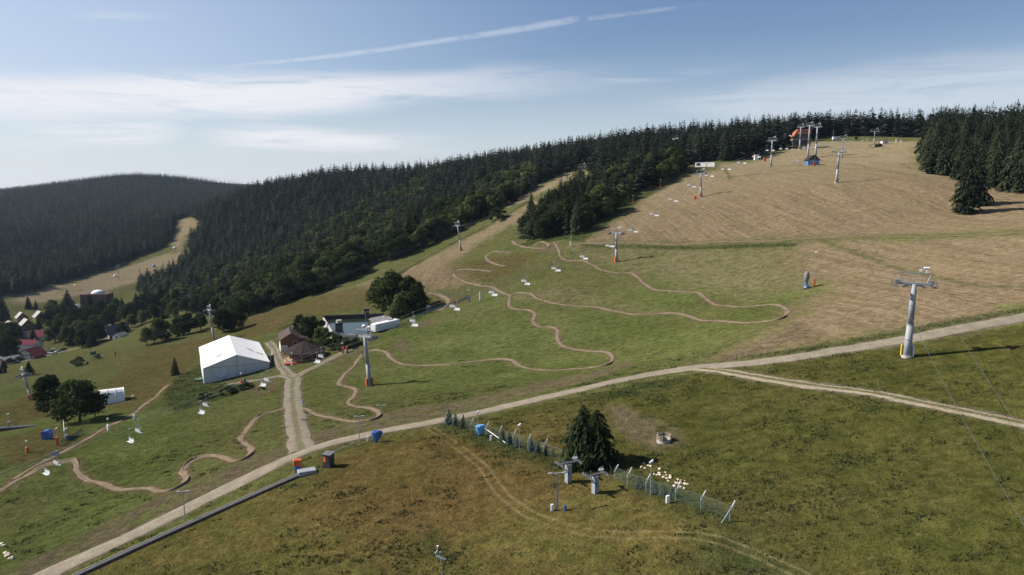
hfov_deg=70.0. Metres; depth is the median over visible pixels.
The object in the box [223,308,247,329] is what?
broadleaf tree
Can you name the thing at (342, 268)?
broadleaf tree
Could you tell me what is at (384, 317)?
tarpaulin
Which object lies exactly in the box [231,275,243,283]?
broadleaf tree
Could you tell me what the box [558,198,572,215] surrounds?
broadleaf tree
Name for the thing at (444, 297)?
dirt path
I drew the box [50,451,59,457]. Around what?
path gate
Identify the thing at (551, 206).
spruce tree
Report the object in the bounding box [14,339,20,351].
broadleaf tree
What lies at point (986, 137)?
spruce tree
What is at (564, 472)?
lamp post
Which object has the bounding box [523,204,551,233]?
broadleaf tree
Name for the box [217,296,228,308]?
broadleaf tree
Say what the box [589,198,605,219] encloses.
broadleaf tree
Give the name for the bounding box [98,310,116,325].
broadleaf tree
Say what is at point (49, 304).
broadleaf tree
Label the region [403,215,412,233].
spruce tree
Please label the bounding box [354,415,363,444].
lamp post
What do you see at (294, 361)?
haul rope
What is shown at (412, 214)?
spruce tree
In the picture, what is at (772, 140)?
lift tower
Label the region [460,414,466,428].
spruce tree
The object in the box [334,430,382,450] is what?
covered lance
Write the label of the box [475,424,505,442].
covered lance
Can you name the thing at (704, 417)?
green grass
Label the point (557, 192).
broadleaf tree
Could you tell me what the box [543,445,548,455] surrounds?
spruce tree
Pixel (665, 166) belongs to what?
broadleaf wood
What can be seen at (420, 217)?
broadleaf tree
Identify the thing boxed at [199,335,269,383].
marquee
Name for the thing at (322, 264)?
broadleaf tree
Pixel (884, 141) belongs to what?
control cabin
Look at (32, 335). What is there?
spruce tree
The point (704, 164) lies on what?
site container
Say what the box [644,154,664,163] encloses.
broadleaf tree
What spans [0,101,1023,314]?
conifer forest
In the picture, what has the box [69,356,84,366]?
shrub
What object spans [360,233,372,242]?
broadleaf tree
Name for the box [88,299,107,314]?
broadleaf tree
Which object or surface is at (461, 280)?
dirt path
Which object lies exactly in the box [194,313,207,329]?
broadleaf tree
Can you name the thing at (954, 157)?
spruce tree
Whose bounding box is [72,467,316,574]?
conveyor lift
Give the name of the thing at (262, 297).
haul rope
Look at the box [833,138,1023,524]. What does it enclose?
haul rope
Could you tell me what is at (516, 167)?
broadleaf tree
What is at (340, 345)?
shrub
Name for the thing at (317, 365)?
gravel road
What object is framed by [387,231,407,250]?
broadleaf tree
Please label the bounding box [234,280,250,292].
broadleaf tree
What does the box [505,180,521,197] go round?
broadleaf tree
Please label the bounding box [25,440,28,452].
snow lance
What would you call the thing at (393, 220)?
spruce tree
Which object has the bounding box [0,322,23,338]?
broadleaf tree
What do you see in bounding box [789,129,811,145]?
top station
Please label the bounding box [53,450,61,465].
lift chair
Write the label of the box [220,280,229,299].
spruce tree
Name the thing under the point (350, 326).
water
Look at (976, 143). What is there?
spruce tree
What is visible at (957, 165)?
spruce tree
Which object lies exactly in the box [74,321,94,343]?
broadleaf tree
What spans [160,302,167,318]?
spruce tree
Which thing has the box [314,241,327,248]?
broadleaf tree
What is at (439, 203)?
spruce tree
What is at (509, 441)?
spruce tree
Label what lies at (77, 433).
fence
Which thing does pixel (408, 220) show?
spruce tree
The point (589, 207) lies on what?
broadleaf tree
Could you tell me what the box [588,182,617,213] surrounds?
broadleaf tree
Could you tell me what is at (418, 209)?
spruce tree
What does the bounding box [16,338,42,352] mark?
inn
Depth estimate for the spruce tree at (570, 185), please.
419.79 m
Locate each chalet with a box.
[14,312,27,320]
[18,318,34,330]
[32,310,41,320]
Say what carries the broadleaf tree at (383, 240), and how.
on the ground at (788, 196)
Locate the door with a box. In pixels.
[229,367,244,374]
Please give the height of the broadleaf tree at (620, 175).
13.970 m
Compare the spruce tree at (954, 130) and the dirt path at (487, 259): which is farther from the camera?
the spruce tree at (954, 130)
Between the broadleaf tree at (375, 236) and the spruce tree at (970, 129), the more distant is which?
the broadleaf tree at (375, 236)
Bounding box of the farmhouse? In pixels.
[104,323,130,338]
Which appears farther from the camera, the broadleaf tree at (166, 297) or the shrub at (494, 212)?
the broadleaf tree at (166, 297)
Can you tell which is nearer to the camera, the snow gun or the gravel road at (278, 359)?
the snow gun
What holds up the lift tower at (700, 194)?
on the ground at (788, 196)
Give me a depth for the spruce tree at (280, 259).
519.12 m
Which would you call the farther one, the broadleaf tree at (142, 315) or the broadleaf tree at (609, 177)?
the broadleaf tree at (142, 315)
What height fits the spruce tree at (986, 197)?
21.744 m
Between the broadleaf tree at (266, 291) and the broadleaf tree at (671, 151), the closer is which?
the broadleaf tree at (266, 291)
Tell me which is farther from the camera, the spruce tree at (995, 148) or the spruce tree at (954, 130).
the spruce tree at (954, 130)
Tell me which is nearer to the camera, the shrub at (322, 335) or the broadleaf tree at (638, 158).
the shrub at (322, 335)
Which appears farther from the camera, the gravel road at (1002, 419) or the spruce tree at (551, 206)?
the spruce tree at (551, 206)
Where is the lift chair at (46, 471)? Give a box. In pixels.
[42,459,49,475]
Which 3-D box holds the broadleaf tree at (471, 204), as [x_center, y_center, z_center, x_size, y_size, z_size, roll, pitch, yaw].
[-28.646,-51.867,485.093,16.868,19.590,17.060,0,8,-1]
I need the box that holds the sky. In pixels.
[0,0,1023,188]
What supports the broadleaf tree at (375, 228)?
on the ground at (788, 196)
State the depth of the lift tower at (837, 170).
362.09 m
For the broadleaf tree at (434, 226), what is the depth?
462.37 m
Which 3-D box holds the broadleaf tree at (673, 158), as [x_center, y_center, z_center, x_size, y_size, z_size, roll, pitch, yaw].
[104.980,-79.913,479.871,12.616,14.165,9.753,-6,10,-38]
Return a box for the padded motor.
[293,458,301,472]
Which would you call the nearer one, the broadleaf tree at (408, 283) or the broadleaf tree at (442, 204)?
the broadleaf tree at (408, 283)
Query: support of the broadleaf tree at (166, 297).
on the ground at (788, 196)
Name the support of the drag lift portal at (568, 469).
on the ground at (788, 196)
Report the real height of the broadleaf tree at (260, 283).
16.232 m
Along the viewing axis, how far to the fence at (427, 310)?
284.99 m
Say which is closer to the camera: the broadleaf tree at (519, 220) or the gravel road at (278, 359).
the gravel road at (278, 359)
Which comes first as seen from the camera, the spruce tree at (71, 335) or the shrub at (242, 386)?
the shrub at (242, 386)
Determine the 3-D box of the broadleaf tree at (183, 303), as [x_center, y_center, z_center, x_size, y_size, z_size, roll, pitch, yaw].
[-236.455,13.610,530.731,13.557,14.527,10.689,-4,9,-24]
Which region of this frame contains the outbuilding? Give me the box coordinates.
[0,354,20,362]
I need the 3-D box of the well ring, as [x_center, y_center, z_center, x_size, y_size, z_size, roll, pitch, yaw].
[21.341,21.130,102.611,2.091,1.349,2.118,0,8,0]
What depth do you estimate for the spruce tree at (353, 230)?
527.60 m
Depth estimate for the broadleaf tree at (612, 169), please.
472.72 m
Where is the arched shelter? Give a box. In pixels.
[99,387,124,403]
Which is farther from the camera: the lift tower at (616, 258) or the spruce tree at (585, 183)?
the spruce tree at (585, 183)
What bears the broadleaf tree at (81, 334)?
on the ground at (788, 196)
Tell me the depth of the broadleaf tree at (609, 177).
460.44 m
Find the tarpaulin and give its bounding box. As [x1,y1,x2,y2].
[369,314,391,322]
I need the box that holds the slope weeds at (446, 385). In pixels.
[0,235,930,540]
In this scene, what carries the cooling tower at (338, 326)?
on the pond wall
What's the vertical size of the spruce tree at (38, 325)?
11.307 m
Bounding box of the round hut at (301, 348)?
[283,337,325,362]
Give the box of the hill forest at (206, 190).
[0,171,250,230]
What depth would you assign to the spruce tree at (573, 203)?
386.04 m
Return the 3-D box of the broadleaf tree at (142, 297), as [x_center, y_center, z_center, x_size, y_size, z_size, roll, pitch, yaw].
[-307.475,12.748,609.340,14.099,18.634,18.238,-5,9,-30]
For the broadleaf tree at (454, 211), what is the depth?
488.85 m
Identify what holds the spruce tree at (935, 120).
on the ground at (788, 196)
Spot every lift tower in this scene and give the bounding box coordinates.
[14,367,33,400]
[203,304,214,340]
[349,326,378,385]
[453,221,462,250]
[607,227,624,261]
[694,168,706,196]
[766,136,776,166]
[796,123,805,149]
[805,122,814,156]
[813,124,822,155]
[831,146,845,182]
[839,136,847,157]
[891,267,938,358]
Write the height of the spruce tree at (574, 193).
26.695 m
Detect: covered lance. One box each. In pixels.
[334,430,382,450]
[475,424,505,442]
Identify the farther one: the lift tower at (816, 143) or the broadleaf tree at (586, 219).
the lift tower at (816, 143)
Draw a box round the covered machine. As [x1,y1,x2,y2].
[40,429,52,439]
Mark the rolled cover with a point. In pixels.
(11, 428)
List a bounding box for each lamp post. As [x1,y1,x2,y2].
[176,490,189,522]
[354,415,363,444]
[548,471,566,509]
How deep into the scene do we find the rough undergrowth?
188.74 m
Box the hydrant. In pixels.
[666,495,669,502]
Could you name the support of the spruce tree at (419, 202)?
on the ground at (788, 196)
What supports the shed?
on the ground at (788, 196)
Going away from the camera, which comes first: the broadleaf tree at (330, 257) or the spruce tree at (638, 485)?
the spruce tree at (638, 485)
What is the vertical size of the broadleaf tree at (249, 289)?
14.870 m
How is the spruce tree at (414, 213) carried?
on the ground at (788, 196)
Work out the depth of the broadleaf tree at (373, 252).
456.82 m
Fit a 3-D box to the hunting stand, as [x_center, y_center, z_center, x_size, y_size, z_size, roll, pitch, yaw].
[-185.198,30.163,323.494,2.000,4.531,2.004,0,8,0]
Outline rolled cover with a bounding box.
[0,425,35,430]
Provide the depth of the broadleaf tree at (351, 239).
486.38 m
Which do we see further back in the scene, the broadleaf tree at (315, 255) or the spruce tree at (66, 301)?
the spruce tree at (66, 301)
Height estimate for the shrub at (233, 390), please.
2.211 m
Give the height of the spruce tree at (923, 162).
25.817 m
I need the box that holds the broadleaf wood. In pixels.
[168,151,689,311]
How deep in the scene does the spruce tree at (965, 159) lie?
355.09 m
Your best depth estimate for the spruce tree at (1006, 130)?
398.59 m
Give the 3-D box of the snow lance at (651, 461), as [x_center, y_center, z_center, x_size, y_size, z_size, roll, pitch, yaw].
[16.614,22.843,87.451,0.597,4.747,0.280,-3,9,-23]
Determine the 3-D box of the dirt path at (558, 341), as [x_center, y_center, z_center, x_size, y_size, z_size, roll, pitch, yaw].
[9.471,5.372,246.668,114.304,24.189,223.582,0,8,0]
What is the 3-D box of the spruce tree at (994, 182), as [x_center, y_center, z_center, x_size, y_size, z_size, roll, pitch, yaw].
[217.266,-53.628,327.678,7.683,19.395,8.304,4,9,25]
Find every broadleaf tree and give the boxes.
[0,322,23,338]
[0,337,19,356]
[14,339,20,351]
[30,374,63,413]
[40,310,54,325]
[42,299,58,310]
[43,325,60,341]
[44,320,50,325]
[45,379,110,423]
[50,304,69,315]
[51,313,64,326]
[55,325,70,343]
[66,307,81,317]
[67,319,81,331]
[72,328,88,347]
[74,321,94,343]
[76,308,94,320]
[87,322,109,342]
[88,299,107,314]
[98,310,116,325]
[103,304,120,322]
[107,297,119,311]
[115,306,132,321]
[115,321,128,332]
[123,301,140,314]
[125,314,138,327]
[136,310,147,323]
[137,292,151,310]
[138,327,151,344]
[144,304,161,319]
[149,327,160,340]
[150,318,172,340]
[160,293,171,306]
[163,299,180,316]
[165,288,181,303]
[168,317,187,335]
[176,296,189,312]
[180,313,199,333]
[187,295,201,313]
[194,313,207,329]
[196,298,208,315]
[207,298,219,315]
[209,308,236,331]
[215,265,230,276]
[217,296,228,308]
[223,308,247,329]
[227,297,244,313]
[228,291,244,313]
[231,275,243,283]
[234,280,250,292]
[239,291,259,314]
[242,277,256,284]
[244,285,254,292]
[252,279,268,290]
[254,284,265,307]
[255,287,270,310]
[260,266,280,280]
[260,287,275,308]
[262,272,281,287]
[270,275,304,302]
[271,259,289,266]
[273,262,283,270]
[283,252,296,260]
[285,271,308,295]
[286,263,297,274]
[287,257,296,264]
[290,255,302,264]
[292,270,300,292]
[294,256,316,271]
[294,270,328,295]
[309,252,320,258]
[312,267,334,289]
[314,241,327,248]
[314,260,332,269]
[316,249,333,260]
[317,253,344,264]
[323,245,334,251]
[323,267,334,286]
[332,260,353,282]
[334,241,358,255]
[334,246,350,258]
[343,236,359,242]
[345,250,371,276]
[353,238,365,245]
[354,229,366,237]
[358,222,367,229]
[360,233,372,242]
[361,239,375,262]
[364,242,384,263]
[365,269,408,314]
[365,281,378,300]
[368,233,377,240]
[369,224,380,233]
[375,236,399,256]
[381,226,394,233]
[381,239,400,259]
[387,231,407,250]
[387,293,411,317]
[391,228,406,250]
[393,233,413,256]
[395,275,424,311]
[405,287,431,311]
[410,226,431,248]
[416,213,423,225]
[418,207,434,224]
[424,214,435,223]
[424,218,448,241]
[433,200,447,211]
[438,214,452,236]
[444,213,464,233]
[451,204,472,221]
[456,195,480,221]
[465,190,475,198]
[473,196,488,217]
[480,191,498,211]
[500,184,519,203]
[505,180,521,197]
[506,171,520,179]
[512,164,519,170]
[516,214,529,231]
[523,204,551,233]
[526,163,543,178]
[528,208,545,229]
[532,213,560,237]
[538,189,560,203]
[544,211,564,234]
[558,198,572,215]
[560,211,572,229]
[566,191,590,202]
[570,206,596,231]
[584,202,596,219]
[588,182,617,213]
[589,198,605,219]
[604,188,619,212]
[605,166,619,172]
[607,171,618,183]
[610,171,628,182]
[617,162,634,173]
[630,156,640,164]
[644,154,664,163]
[664,148,687,170]
[667,155,679,171]
[670,151,686,174]
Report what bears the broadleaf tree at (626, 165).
on the ground at (788, 196)
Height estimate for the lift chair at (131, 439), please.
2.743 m
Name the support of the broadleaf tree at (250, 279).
on the ground at (788, 196)
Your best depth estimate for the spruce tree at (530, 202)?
406.79 m
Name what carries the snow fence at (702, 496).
on the ground at (788, 196)
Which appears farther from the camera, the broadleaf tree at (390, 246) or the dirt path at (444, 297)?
the broadleaf tree at (390, 246)
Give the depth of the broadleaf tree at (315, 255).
476.23 m
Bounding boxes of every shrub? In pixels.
[5,357,15,363]
[14,356,24,360]
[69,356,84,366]
[197,392,214,399]
[219,386,237,395]
[238,382,253,390]
[291,314,307,330]
[297,316,325,338]
[306,327,334,345]
[320,334,342,349]
[334,339,355,350]
[338,336,363,345]
[488,208,509,219]
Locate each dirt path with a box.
[0,408,285,492]
[13,385,168,478]
[301,242,790,421]
[426,292,449,310]
[452,269,509,294]
[485,251,510,265]
[511,240,549,248]
[571,232,1020,244]
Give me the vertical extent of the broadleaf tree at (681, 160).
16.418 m
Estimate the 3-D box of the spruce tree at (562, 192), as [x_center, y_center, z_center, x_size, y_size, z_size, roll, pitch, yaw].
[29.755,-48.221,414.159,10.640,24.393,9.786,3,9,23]
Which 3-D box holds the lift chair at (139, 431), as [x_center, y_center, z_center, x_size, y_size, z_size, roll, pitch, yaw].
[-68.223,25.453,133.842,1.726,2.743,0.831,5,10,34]
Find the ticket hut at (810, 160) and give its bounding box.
[803,155,819,164]
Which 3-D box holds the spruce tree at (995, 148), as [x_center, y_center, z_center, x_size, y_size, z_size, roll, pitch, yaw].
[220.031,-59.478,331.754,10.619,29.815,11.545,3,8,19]
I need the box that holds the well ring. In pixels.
[656,432,671,443]
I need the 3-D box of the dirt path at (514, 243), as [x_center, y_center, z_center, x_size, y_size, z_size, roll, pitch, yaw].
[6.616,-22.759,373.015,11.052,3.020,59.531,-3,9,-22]
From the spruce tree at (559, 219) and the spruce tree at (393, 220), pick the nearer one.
the spruce tree at (559, 219)
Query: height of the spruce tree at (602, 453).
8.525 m
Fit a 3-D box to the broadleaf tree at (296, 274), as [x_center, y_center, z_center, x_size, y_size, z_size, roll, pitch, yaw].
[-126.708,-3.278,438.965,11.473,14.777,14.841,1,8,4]
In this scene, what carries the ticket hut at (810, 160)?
on the ground at (788, 196)
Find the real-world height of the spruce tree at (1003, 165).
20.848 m
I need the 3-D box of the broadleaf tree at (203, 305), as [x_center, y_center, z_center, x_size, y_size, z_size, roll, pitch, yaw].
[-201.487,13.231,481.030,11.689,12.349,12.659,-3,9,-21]
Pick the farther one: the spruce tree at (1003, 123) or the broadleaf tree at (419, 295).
the spruce tree at (1003, 123)
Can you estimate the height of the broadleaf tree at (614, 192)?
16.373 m
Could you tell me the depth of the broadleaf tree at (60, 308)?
640.45 m
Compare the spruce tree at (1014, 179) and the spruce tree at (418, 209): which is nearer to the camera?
the spruce tree at (1014, 179)
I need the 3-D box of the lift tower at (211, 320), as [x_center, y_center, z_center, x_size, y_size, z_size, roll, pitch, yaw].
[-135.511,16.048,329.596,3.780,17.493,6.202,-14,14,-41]
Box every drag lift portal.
[554,454,581,483]
[582,467,608,494]
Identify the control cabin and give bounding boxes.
[880,139,887,143]
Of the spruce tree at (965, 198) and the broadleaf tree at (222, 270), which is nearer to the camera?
the spruce tree at (965, 198)
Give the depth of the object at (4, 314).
674.02 m
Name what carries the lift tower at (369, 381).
on the ground at (788, 196)
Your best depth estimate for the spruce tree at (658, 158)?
475.06 m
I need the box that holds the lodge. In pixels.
[278,326,307,351]
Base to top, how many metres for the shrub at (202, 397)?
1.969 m
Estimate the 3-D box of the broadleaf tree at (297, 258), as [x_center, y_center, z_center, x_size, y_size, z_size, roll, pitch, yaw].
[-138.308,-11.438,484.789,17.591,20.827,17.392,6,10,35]
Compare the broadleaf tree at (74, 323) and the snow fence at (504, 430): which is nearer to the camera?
the snow fence at (504, 430)
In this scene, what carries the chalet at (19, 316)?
on the ground at (788, 196)
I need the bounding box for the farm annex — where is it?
[112,331,128,339]
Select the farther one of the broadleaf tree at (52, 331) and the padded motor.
the broadleaf tree at (52, 331)
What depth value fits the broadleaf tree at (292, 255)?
541.08 m
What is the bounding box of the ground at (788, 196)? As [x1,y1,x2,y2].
[0,136,1023,574]
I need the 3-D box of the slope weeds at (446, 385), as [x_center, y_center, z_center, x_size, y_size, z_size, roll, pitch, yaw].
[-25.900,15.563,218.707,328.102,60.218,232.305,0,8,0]
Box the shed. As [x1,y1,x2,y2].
[363,307,369,313]
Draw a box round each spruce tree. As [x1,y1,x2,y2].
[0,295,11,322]
[24,296,32,309]
[24,361,34,375]
[28,328,37,339]
[35,318,42,329]
[61,289,76,308]
[66,325,77,345]
[85,329,98,348]
[86,294,93,305]
[118,297,124,309]
[131,292,144,316]
[154,283,165,307]
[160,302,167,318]
[170,358,180,375]
[202,279,209,298]
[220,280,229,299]
[241,259,250,276]
[276,250,283,264]
[340,230,348,241]
[350,225,357,237]
[389,212,396,227]
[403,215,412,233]
[404,211,412,232]
[409,203,415,220]
[410,204,418,224]
[414,202,420,219]
[415,198,422,214]
[437,197,443,212]
[444,408,452,424]
[451,415,458,426]
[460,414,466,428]
[498,429,505,442]
[505,432,512,445]
[524,204,541,239]
[526,193,534,212]
[527,438,535,451]
[534,441,541,453]
[543,189,553,209]
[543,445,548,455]
[547,199,554,233]
[549,198,563,235]
[551,189,558,202]
[556,405,594,471]
[559,182,566,200]
[561,184,570,203]
[568,177,572,192]
[568,181,580,208]
[570,198,576,214]
[570,202,582,234]
[572,162,582,184]
[572,409,622,473]
[576,165,585,186]
[578,160,585,182]
[579,172,588,190]
[587,177,594,194]
[601,165,608,182]
[634,477,642,489]
[648,145,662,178]
[651,481,658,494]
[658,482,666,496]
[668,486,674,498]
[694,133,705,162]
[717,126,733,160]
[725,126,739,157]
[736,126,753,158]
[747,123,754,143]
[913,121,928,156]
[916,114,943,163]
[918,131,933,170]
[920,124,942,165]
[925,128,941,169]
[934,136,952,175]
[936,137,954,175]
[938,119,945,141]
[942,115,959,147]
[944,137,955,173]
[949,130,975,180]
[949,139,960,173]
[949,145,982,213]
[953,124,961,150]
[955,118,969,147]
[955,138,976,179]
[960,117,973,137]
[969,127,981,144]
[973,135,980,155]
[973,154,994,204]
[976,141,988,169]
[980,124,990,151]
[982,108,992,127]
[983,120,994,141]
[984,123,1004,156]
[985,125,1006,186]
[985,126,998,159]
[987,147,1002,187]
[995,130,1023,191]
[998,147,1013,189]
[1000,119,1006,132]
[1002,120,1014,142]
[1003,138,1015,167]
[1004,125,1010,144]
[1014,99,1022,117]
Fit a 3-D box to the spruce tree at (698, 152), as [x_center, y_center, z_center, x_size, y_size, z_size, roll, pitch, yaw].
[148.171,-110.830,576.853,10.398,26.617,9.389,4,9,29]
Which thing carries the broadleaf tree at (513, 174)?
on the ground at (788, 196)
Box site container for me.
[695,162,715,166]
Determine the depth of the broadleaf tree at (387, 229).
514.45 m
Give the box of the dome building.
[80,290,113,303]
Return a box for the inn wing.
[17,346,48,359]
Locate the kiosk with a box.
[321,450,334,467]
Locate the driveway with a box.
[21,346,84,361]
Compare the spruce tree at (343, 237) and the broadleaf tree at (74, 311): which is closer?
the spruce tree at (343, 237)
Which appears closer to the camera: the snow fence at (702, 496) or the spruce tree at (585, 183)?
the snow fence at (702, 496)
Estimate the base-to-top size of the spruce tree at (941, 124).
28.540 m
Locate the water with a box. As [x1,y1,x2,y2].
[326,318,371,334]
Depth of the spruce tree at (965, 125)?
425.05 m
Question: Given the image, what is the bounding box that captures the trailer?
[371,319,399,331]
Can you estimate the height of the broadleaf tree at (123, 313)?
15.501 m
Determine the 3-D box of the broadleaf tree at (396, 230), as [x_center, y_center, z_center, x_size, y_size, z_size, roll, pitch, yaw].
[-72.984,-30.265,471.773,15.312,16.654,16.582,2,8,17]
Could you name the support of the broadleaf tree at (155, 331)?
on the ground at (788, 196)
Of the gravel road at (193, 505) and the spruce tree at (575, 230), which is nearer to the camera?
the gravel road at (193, 505)
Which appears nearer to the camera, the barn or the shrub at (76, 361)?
the shrub at (76, 361)
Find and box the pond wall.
[323,313,383,337]
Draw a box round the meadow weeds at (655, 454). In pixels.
[0,342,1023,574]
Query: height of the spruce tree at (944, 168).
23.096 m
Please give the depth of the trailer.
261.41 m
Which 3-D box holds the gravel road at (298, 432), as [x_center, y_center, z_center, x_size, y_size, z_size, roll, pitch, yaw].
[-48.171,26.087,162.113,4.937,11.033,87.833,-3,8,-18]
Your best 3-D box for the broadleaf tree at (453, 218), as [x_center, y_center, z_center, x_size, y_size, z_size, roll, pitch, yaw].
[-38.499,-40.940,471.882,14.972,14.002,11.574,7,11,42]
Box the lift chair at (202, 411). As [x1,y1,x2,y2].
[197,401,204,415]
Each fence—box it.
[61,428,81,443]
[395,295,467,328]
[445,412,564,454]
[614,464,735,522]
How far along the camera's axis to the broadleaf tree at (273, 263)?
522.05 m
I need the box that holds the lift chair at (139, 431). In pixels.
[135,419,142,433]
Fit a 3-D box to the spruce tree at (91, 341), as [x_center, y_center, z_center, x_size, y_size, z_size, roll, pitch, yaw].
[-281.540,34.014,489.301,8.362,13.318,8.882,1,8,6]
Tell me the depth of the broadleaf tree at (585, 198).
398.88 m
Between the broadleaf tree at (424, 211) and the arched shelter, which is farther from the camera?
the broadleaf tree at (424, 211)
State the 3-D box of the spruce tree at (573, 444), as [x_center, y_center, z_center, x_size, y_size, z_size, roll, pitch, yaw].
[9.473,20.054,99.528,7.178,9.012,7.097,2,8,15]
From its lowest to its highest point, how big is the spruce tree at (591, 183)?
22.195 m
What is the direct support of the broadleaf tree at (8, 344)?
on the ground at (788, 196)
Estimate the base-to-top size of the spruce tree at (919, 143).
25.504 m
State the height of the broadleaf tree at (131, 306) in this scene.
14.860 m
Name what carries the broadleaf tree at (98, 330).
on the ground at (788, 196)
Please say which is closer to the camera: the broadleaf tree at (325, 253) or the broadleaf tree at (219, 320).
the broadleaf tree at (219, 320)
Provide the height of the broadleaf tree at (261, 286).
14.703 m
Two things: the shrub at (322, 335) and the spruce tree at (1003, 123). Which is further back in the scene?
the spruce tree at (1003, 123)
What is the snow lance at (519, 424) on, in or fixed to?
on the ground at (788, 196)
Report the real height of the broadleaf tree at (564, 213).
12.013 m
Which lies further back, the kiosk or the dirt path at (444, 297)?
the dirt path at (444, 297)
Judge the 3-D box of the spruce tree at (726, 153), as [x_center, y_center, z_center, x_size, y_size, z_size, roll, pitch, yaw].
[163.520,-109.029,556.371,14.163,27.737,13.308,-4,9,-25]
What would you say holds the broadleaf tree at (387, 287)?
on the ground at (788, 196)
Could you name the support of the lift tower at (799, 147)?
on the ground at (788, 196)
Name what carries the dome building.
on the ground at (788, 196)
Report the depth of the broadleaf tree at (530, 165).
689.82 m
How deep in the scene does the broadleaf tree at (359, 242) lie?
471.50 m
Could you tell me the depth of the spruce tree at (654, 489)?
87.97 m
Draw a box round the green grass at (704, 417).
[361,327,1023,574]
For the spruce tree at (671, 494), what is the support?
on the ground at (788, 196)
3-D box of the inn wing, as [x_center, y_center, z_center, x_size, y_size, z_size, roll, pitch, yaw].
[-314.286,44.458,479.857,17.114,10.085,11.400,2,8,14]
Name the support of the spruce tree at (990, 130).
on the ground at (788, 196)
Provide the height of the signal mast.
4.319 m
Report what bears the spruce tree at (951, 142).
on the ground at (788, 196)
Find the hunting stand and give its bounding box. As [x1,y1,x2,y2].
[90,350,96,359]
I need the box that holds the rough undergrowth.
[164,192,1023,544]
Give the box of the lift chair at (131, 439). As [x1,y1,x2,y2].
[126,428,133,444]
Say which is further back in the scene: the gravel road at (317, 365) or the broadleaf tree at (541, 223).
the broadleaf tree at (541, 223)
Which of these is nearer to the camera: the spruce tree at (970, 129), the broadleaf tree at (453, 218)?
the spruce tree at (970, 129)
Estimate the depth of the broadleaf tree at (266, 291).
404.77 m
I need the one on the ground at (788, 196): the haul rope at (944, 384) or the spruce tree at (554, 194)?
the spruce tree at (554, 194)
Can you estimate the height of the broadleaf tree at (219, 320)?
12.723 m
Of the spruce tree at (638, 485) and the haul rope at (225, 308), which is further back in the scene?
the haul rope at (225, 308)
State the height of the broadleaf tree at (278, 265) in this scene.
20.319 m
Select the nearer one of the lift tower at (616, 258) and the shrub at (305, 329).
the shrub at (305, 329)
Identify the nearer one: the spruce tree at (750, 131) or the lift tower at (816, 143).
the lift tower at (816, 143)
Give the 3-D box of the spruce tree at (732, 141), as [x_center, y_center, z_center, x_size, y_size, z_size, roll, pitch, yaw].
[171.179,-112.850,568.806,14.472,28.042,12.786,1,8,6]
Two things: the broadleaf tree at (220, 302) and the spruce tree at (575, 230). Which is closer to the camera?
the spruce tree at (575, 230)
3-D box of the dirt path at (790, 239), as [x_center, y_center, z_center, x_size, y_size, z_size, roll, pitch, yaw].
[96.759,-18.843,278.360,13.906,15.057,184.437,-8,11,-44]
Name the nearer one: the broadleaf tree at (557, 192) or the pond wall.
the pond wall
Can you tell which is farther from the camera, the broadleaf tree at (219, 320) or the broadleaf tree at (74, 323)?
the broadleaf tree at (74, 323)
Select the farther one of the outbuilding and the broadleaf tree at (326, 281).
the outbuilding
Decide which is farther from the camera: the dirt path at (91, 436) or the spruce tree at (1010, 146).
the spruce tree at (1010, 146)
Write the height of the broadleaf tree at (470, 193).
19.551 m
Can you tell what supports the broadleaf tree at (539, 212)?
on the ground at (788, 196)
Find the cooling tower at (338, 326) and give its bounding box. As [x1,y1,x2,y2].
[334,320,343,334]
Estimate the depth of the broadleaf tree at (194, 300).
512.38 m
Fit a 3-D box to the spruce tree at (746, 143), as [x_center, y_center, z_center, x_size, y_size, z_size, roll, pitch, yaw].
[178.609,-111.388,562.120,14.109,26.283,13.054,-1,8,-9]
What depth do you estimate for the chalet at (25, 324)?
612.49 m
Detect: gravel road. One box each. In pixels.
[33,313,1023,574]
[228,375,296,384]
[265,341,295,375]
[283,377,313,453]
[295,343,363,376]
[692,367,1023,427]
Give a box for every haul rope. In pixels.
[0,198,539,381]
[1,127,803,472]
[1,170,574,379]
[2,127,810,475]
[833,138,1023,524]
[845,139,1023,433]
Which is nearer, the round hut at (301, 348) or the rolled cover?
the rolled cover
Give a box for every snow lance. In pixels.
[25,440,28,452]
[55,427,58,445]
[518,423,520,449]
[649,459,653,494]
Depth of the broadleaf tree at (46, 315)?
622.20 m
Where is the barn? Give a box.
[0,359,7,373]
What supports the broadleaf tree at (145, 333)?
on the ground at (788, 196)
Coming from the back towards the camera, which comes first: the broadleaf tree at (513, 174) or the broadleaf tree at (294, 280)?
the broadleaf tree at (513, 174)
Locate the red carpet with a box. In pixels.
[285,362,302,364]
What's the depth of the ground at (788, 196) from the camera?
133.75 m
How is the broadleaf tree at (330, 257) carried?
on the ground at (788, 196)
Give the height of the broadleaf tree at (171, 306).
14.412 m
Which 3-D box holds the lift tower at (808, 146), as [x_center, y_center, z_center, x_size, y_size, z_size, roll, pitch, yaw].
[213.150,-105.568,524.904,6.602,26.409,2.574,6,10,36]
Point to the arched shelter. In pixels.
(117, 395)
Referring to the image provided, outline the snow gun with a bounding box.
[803,271,809,288]
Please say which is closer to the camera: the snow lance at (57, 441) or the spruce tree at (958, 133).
the snow lance at (57, 441)
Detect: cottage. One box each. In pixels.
[23,331,30,339]
[28,329,46,340]
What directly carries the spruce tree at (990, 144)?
on the ground at (788, 196)
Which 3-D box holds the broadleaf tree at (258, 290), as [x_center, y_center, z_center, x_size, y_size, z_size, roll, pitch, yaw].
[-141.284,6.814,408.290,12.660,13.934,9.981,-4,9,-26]
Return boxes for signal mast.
[433,545,447,574]

